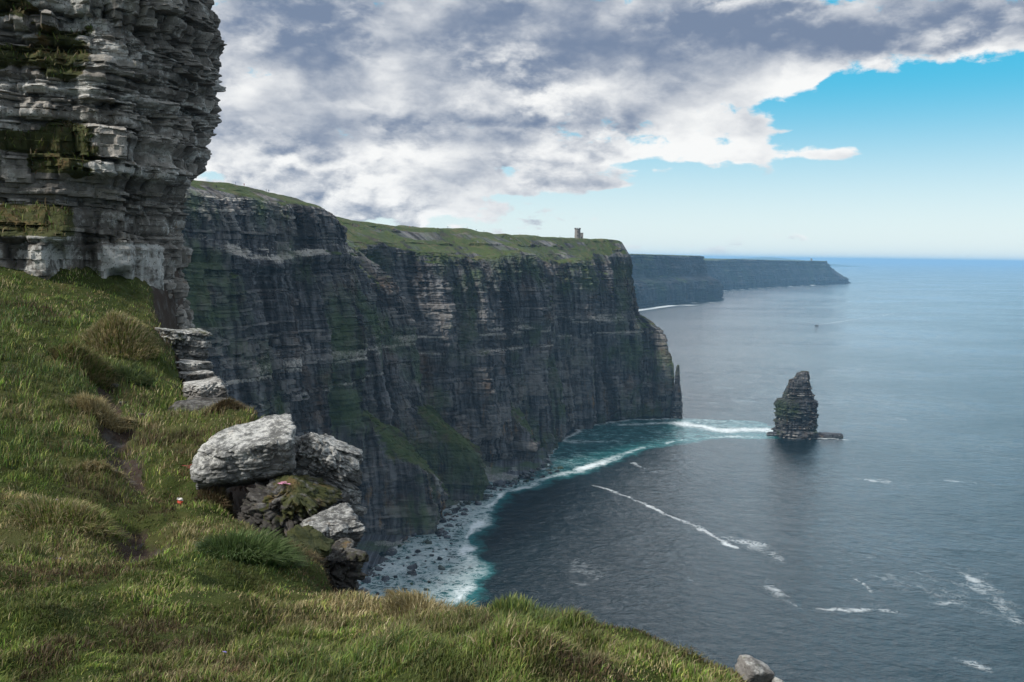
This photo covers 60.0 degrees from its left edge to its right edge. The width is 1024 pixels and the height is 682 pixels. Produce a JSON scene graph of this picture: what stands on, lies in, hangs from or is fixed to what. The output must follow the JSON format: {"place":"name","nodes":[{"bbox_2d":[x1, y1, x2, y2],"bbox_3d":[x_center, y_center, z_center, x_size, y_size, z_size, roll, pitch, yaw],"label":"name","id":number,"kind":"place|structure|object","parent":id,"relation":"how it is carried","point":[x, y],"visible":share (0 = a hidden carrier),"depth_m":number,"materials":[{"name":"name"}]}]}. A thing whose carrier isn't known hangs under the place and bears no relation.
{"place":"outdoors","nodes":[
{"label":"outdoors","id":0,"kind":"place"},
{"bbox_2d":[0,0,226,381],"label":"rock crag","id":1,"kind":"structure","parent":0,"point":[138,94],"depth_m":28.30,"materials":[{"name":"stone"}]},
{"bbox_2d":[0,0,98,238],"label":"ledge grass","id":2,"kind":"structure","parent":1,"relation":"on","point":[68,122],"depth_m":27.66,"materials":[{"name":"green plant"}]},
{"bbox_2d":[177,497,182,504],"bbox_3d":[-4.659,2.244,12.448,0.091,0.114,0.085,-2,6,-27],"label":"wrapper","id":3,"kind":"object","parent":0,"point":[179,502],"visible":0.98,"depth_m":12.46,"materials":[{"name":"red plastic"}]},
{"bbox_2d":[0,263,747,681],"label":"grassy slope","id":4,"kind":"structure","parent":0,"point":[164,308],"depth_m":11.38,"materials":[{"name":"green plant"}]},
{"bbox_2d":[9,493,131,541],"bbox_3d":[-5.012,2.088,10.108,1.361,0.715,1.319,1,6,0],"label":"grass tussock","id":5,"kind":"object","parent":4,"relation":"on","point":[57,504],"depth_m":9.96,"materials":[{"name":"green plant"}]},
{"bbox_2d":[40,338,121,389],"bbox_3d":[-8.337,0.426,17.263,1.503,1.055,1.452,1,6,0],"label":"grass tussock","id":6,"kind":"object","parent":4,"relation":"on","point":[94,360],"depth_m":17.07,"materials":[{"name":"green plant"}]},
{"bbox_2d":[62,390,136,432],"bbox_3d":[-6.991,1.170,15.092,1.310,0.766,1.259,1,6,0],"label":"grass tussock","id":7,"kind":"object","parent":4,"relation":"on","point":[100,405],"depth_m":14.87,"materials":[{"name":"green plant"}]},
{"bbox_2d":[71,458,135,487],"bbox_3d":[-5.662,1.900,12.274,0.927,0.705,0.883,1,6,0],"label":"grass tussock","id":8,"kind":"object","parent":4,"relation":"on","point":[108,469],"depth_m":12.03,"materials":[{"name":"green plant"}]},
{"bbox_2d":[79,309,163,360],"bbox_3d":[-8.480,-0.151,19.352,1.825,1.099,1.798,1,6,0],"label":"grass tussock","id":9,"kind":"object","parent":4,"relation":"on","point":[133,326],"depth_m":19.09,"materials":[{"name":"green plant"}]},
{"bbox_2d":[111,363,154,386],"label":"grass tussock","id":10,"kind":"object","parent":4,"relation":"on","point":[134,377],"depth_m":18.02,"materials":[{"name":"green plant"}]},
{"bbox_2d":[168,397,231,412],"bbox_3d":[-6.094,1.465,17.639,1.280,0.601,1.129,7,6,-1],"label":"rock slab","id":11,"kind":"object","parent":4,"relation":"on","point":[192,402],"visible":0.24,"depth_m":17.34,"materials":[{"name":"stone"}]},
{"bbox_2d":[182,376,228,397],"bbox_3d":[-6.425,1.070,18.590,0.960,0.474,1.118,-11,8,-13],"label":"rock slab","id":12,"kind":"object","parent":4,"relation":"on","point":[213,387],"visible":0.66,"depth_m":18.22,"materials":[{"name":"stone"}]},
{"bbox_2d":[178,370,215,380],"bbox_3d":[-7.211,0.785,20.230,0.853,0.196,1.009,-6,8,-29],"label":"rock slab","id":13,"kind":"object","parent":12,"relation":"on","point":[195,375],"visible":0.81,"depth_m":19.91,"materials":[{"name":"stone"}]},
{"bbox_2d":[175,359,213,370],"bbox_3d":[-7.492,0.561,20.753,0.958,0.203,1.091,3,5,-10],"label":"rock slab","id":14,"kind":"object","parent":13,"relation":"on","point":[190,365],"visible":0.94,"depth_m":20.42,"materials":[{"name":"stone"}]},
{"bbox_2d":[157,327,212,360],"bbox_3d":[-8.671,0.252,22.780,1.743,1.220,1.829,3,4,-25],"label":"rock slab","id":15,"kind":"object","parent":14,"relation":"on","point":[191,344],"visible":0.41,"depth_m":22.23,"materials":[{"name":"stone"}]},
{"bbox_2d":[192,485,236,518],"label":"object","id":16,"kind":"object","parent":4,"relation":"on","point":[212,491],"depth_m":12.46,"materials":[{"name":"brown soil"}]},
{"bbox_2d":[203,397,247,415],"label":"grass tussock","id":17,"kind":"object","parent":4,"relation":"on","point":[227,403],"depth_m":15.71,"materials":[{"name":"green plant"}]},
{"bbox_2d":[191,524,312,568],"bbox_3d":[-2.438,1.956,8.347,1.192,0.486,1.127,1,6,0],"label":"grass tussock","id":18,"kind":"object","parent":4,"relation":"on","point":[279,552],"depth_m":8.20,"materials":[{"name":"green plant"}]},
{"bbox_2d":[237,474,342,538],"bbox_3d":[-3.212,2.420,12.450,1.257,1.053,1.308,32,10,6],"label":"rock outcrop","id":19,"kind":"object","parent":4,"relation":"on","point":[273,504],"visible":0.68,"depth_m":12.16,"materials":[{"name":"stone"}]},
{"bbox_2d":[237,444,366,516],"bbox_3d":[-3.132,2.601,13.397,1.895,2.042,1.310,22,0,-15],"label":"rock outcrop","id":20,"kind":"object","parent":4,"relation":"on","point":[352,497],"visible":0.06,"depth_m":13.26,"materials":[{"name":"stone"}]},
{"bbox_2d":[190,413,295,489],"bbox_3d":[-3.859,1.714,12.887,1.602,0.862,1.111,-10,21,-7],"label":"boulder","id":21,"kind":"object","parent":20,"relation":"on","point":[252,452],"visible":0.92,"depth_m":12.47,"materials":[{"name":"stone"}]},
{"bbox_2d":[283,524,334,562],"bbox_3d":[-2.557,2.602,10.666,0.647,0.587,0.903,35,5,-3],"label":"rock outcrop","id":22,"kind":"object","parent":4,"relation":"on","point":[320,543],"visible":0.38,"depth_m":10.65,"materials":[{"name":"plant"}]},
{"bbox_2d":[288,539,331,579],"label":"grass tussock","id":23,"kind":"object","parent":4,"relation":"on","point":[309,555],"depth_m":8.90,"materials":[{"name":"green plant"}]},
{"bbox_2d":[294,432,362,508],"bbox_3d":[-2.897,1.960,13.474,1.324,0.953,1.618,24,-3,-21],"label":"rock outcrop","id":24,"kind":"object","parent":4,"relation":"on","point":[340,460],"visible":0.58,"depth_m":13.11,"materials":[{"name":"stone"}]},
{"bbox_2d":[299,503,364,547],"bbox_3d":[-2.427,2.573,11.917,0.769,0.540,1.009,-6,12,-23],"label":"rock outcrop","id":25,"kind":"object","parent":4,"relation":"on","point":[337,522],"visible":0.52,"depth_m":11.65,"materials":[{"name":"stone"}]},
{"bbox_2d":[323,537,368,593],"bbox_3d":[-2.316,2.995,11.354,0.627,0.926,1.005,7,2,-30],"label":"rock outcrop","id":26,"kind":"object","parent":4,"relation":"on","point":[346,561],"visible":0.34,"depth_m":11.06,"materials":[{"name":"stone"}]},
{"bbox_2d":[379,585,481,620],"bbox_3d":[-0.547,2.482,7.237,1.119,1.006,1.076,1,6,0],"label":"grass tussock","id":27,"kind":"object","parent":4,"relation":"on","point":[407,600],"depth_m":7.12,"materials":[{"name":"green plant"}]},
{"bbox_2d":[473,591,554,621],"bbox_3d":[0.151,2.238,6.420,0.975,0.797,0.937,1,6,0],"label":"grass tussock","id":28,"kind":"object","parent":4,"relation":"on","point":[509,602],"depth_m":6.48,"materials":[{"name":"green plant"}]},
{"bbox_2d":[735,654,774,681],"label":"rock slab","id":29,"kind":"object","parent":4,"relation":"on","point":[750,668],"visible":0.99,"depth_m":4.86,"materials":[{"name":"stone"}]},
{"bbox_2d":[769,676,783,681],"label":"rock slab","id":30,"kind":"object","parent":4,"relation":"on","point":[774,679],"visible":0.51,"depth_m":4.85,"materials":[{"name":"stone"}]},
{"bbox_2d":[181,180,674,535],"bbox_3d":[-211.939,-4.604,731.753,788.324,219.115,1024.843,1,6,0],"label":"sea cliff","id":31,"kind":"structure","parent":0,"point":[428,371],"depth_m":634.00,"materials":[{"name":"grey stone"}]},
{"bbox_2d":[574,228,582,237],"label":"watchtower","id":32,"kind":"structure","parent":31,"relation":"on","point":[578,234],"depth_m":965.33,"materials":[{"name":"stone"}]},
{"bbox_2d":[354,447,552,585],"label":"shore","id":33,"kind":"structure","parent":0,"point":[373,545],"depth_m":630.01,"materials":[{"name":"grey stone"}]},
{"bbox_2d":[358,587,367,592],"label":"shore boulder","id":34,"kind":"object","parent":33,"relation":"on","point":[362,588],"visible":0.59,"depth_m":459.55,"materials":[{"name":"grey stone"}]},
{"bbox_2d":[361,577,370,583],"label":"shore boulder","id":35,"kind":"object","parent":33,"relation":"on","point":[366,580],"visible":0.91,"depth_m":472.45,"materials":[{"name":"grey stone"}]},
{"bbox_2d":[375,566,381,570],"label":"shore boulder","id":36,"kind":"object","parent":33,"relation":"on","point":[377,568],"visible":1,"depth_m":491.00,"materials":[{"name":"grey stone"}]},
{"bbox_2d":[386,547,396,555],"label":"shore boulder","id":37,"kind":"object","parent":33,"relation":"on","point":[390,551],"visible":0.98,"depth_m":516.01,"materials":[{"name":"grey stone"}]},
{"bbox_2d":[493,479,502,486],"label":"shore boulder","id":38,"kind":"object","parent":33,"relation":"on","point":[498,482],"visible":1,"depth_m":673.59,"materials":[{"name":"grey stone"}]},
{"bbox_2d":[194,0,1023,263],"label":"sky","id":39,"kind":"structure","parent":0,"point":[818,130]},
{"bbox_2d":[629,254,723,307],"bbox_3d":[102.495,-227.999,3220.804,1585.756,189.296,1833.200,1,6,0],"label":"headland","id":40,"kind":"structure","parent":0,"point":[659,279],"depth_m":3408.70,"materials":[{"name":"stone"}]},
{"bbox_2d":[357,261,1023,681],"bbox_3d":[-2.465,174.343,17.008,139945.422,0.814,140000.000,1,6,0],"label":"sea","id":41,"kind":"structure","parent":0,"point":[881,539],"depth_m":636.66,"materials":[{"name":"liquid"}]},
{"bbox_2d":[407,563,417,569],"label":"shore boulder","id":42,"kind":"object","parent":41,"relation":"in","point":[412,566],"visible":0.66,"depth_m":493.90,"materials":[{"name":"grey stone"}]},
{"bbox_2d":[410,569,416,575],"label":"shore boulder","id":43,"kind":"object","parent":41,"relation":"in","point":[413,572],"visible":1,"depth_m":485.21,"materials":[{"name":"grey stone"}]},
{"bbox_2d":[670,365,682,418],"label":"rock spire","id":44,"kind":"object","parent":41,"relation":"in","point":[676,410],"visible":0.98,"depth_m":965.11,"materials":[{"name":"grey stone"}]},
{"bbox_2d":[767,371,842,438],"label":"sea stack","id":45,"kind":"object","parent":41,"relation":"in","point":[796,406],"visible":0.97,"depth_m":869.24,"materials":[{"name":"grey stone"}]},
{"bbox_2d":[703,258,850,288],"bbox_3d":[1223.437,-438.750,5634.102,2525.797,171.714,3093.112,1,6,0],"label":"headland","id":46,"kind":"structure","parent":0,"point":[738,273],"depth_m":5524.98,"materials":[{"name":"stone"}]},
{"bbox_2d":[708,257,864,266],"bbox_3d":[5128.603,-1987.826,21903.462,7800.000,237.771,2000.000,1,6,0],"label":"hill","id":47,"kind":"structure","parent":0,"point":[765,258],"depth_m":21575.16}
]}

